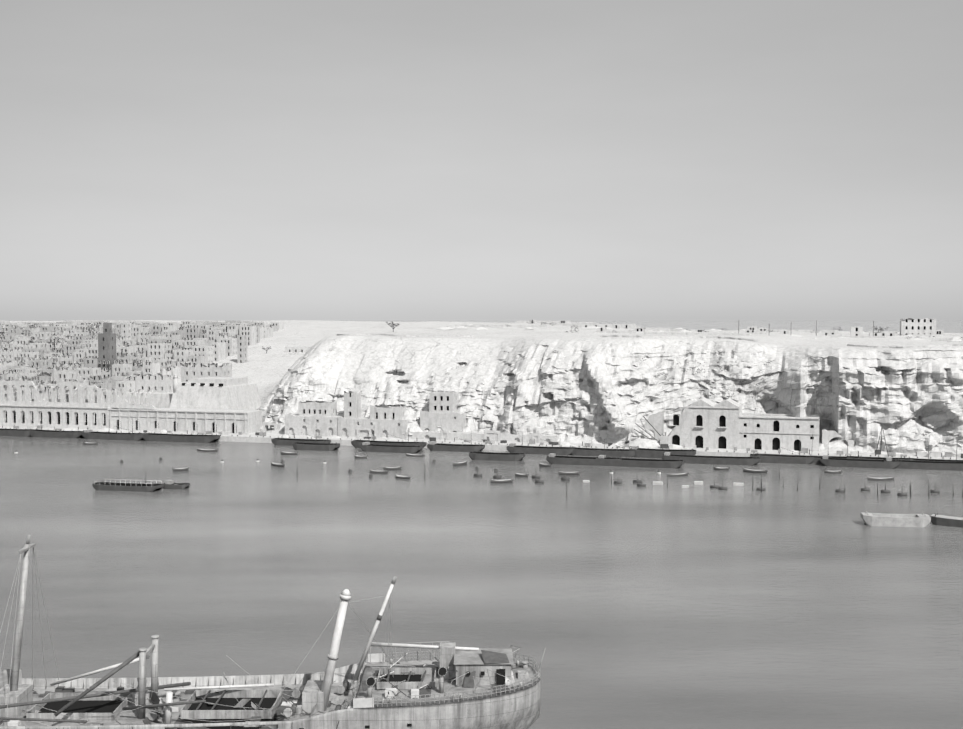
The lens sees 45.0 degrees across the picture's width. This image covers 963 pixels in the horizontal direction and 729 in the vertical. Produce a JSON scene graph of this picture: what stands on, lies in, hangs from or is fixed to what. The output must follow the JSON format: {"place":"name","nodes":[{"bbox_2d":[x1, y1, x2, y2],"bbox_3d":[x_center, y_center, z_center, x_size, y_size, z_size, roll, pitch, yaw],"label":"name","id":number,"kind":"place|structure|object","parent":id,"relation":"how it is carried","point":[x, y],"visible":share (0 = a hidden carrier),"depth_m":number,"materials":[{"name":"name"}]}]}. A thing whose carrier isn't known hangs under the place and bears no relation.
{"place":"outdoors","nodes":[
{"label":"outdoors","id":0,"kind":"place"},
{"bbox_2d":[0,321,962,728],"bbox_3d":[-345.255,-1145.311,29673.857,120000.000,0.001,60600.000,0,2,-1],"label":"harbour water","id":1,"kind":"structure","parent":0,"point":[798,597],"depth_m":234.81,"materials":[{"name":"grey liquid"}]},
{"bbox_2d":[92,474,189,491],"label":"barge","id":2,"kind":"object","parent":1,"relation":"on","point":[130,486],"visible":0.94,"depth_m":348.77,"materials":[{"name":"grey wood"}]},
{"bbox_2d":[0,535,545,728],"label":"ship","id":3,"kind":"object","parent":1,"relation":"in","point":[453,687],"visible":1,"depth_m":129.97,"materials":[{"name":"paint"}]},
{"bbox_2d":[0,418,962,470],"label":"barges","id":4,"kind":"object","parent":1,"relation":"on","point":[673,458],"visible":0.96,"depth_m":428.24,"materials":[{"name":"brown wood"}]},
{"bbox_2d":[83,442,893,482],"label":"small boats","id":5,"kind":"object","parent":1,"relation":"on","point":[516,474],"visible":0.73,"depth_m":388.62,"materials":[{"name":"grey wood"}]},
{"bbox_2d":[15,451,962,497],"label":"mooring buoys","id":6,"kind":"object","parent":1,"relation":"on","point":[637,481],"visible":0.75,"depth_m":357.42,"materials":[{"name":"grey wood"}]},
{"bbox_2d":[861,511,962,527],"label":"barge","id":7,"kind":"object","parent":1,"relation":"in","point":[922,520],"visible":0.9,"depth_m":287.81,"materials":[{"name":"grey wood"}]},
{"bbox_2d":[0,418,962,459],"bbox_3d":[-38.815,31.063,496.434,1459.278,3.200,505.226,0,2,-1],"label":"quay","id":8,"kind":"structure","parent":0,"point":[252,437],"depth_m":456.95,"materials":[{"name":"stone"}]},
{"bbox_2d":[262,390,559,442],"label":"waterfront buildings","id":9,"kind":"structure","parent":8,"relation":"on","point":[314,418],"depth_m":479.88,"materials":[{"name":"white"}]},
{"bbox_2d":[2,419,962,458],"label":"wharf clutter","id":10,"kind":"object","parent":8,"relation":"on","point":[586,445],"visible":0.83,"depth_m":461.49,"materials":[{"name":"grey wood"}]},
{"bbox_2d":[593,397,819,451],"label":"waterfront building","id":11,"kind":"structure","parent":8,"relation":"on","point":[738,429],"depth_m":438.34,"materials":[{"name":"white stone"}]},
{"bbox_2d":[812,410,962,461],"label":"quayside ruins and sheds","id":12,"kind":"object","parent":8,"relation":"on","point":[828,436],"visible":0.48,"depth_m":423.25,"materials":[{"name":"white stone"}]},
{"bbox_2d":[0,0,962,320],"label":"sky","id":13,"kind":"structure","parent":0,"point":[196,160],"materials":[{"name":"grey"}]},
{"bbox_2d":[10,320,962,454],"bbox_3d":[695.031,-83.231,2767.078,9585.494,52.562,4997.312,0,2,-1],"label":"cliff","id":14,"kind":"structure","parent":0,"point":[914,399],"depth_m":469.73,"materials":[{"name":"stone"}]},
{"bbox_2d":[0,362,261,433],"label":"waterfront building","id":15,"kind":"structure","parent":14,"relation":"on","point":[213,397],"depth_m":519.72,"materials":[{"name":"grey stone"}]},
{"bbox_2d":[0,321,283,422],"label":"town houses","id":16,"kind":"structure","parent":14,"relation":"on","point":[107,355],"depth_m":718.38,"materials":[{"name":"grey stone"}]},
{"bbox_2d":[71,318,935,351],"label":"distant buildings","id":17,"kind":"structure","parent":14,"relation":"on","point":[917,326],"depth_m":641.20,"materials":[{"name":"grey stone"}]},
{"bbox_2d":[261,321,888,352],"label":"skyline trees","id":18,"kind":"object","parent":14,"relation":"on","point":[393,324],"visible":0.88,"depth_m":639.57,"materials":[{"name":"grey plant"}]},
{"bbox_2d":[272,350,926,437],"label":"cliff scrub","id":19,"kind":"object","parent":14,"relation":"on","point":[706,382],"visible":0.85,"depth_m":460.92,"materials":[{"name":"grey plant"}]},
{"bbox_2d":[337,334,962,347],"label":"plateau walls","id":20,"kind":"structure","parent":14,"relation":"on","point":[665,337],"depth_m":503.33,"materials":[{"name":"white stone"}]},
{"bbox_2d":[436,320,962,341],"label":"crest spoil heaps and walls","id":21,"kind":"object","parent":14,"relation":"on","point":[750,330],"visible":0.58,"depth_m":639.47,"materials":[{"name":"white stone"}]},
{"bbox_2d":[444,321,934,338],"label":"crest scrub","id":22,"kind":"object","parent":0,"point":[640,328],"visible":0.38,"depth_m":698.73,"materials":[{"name":"grey plant"}]}
]}

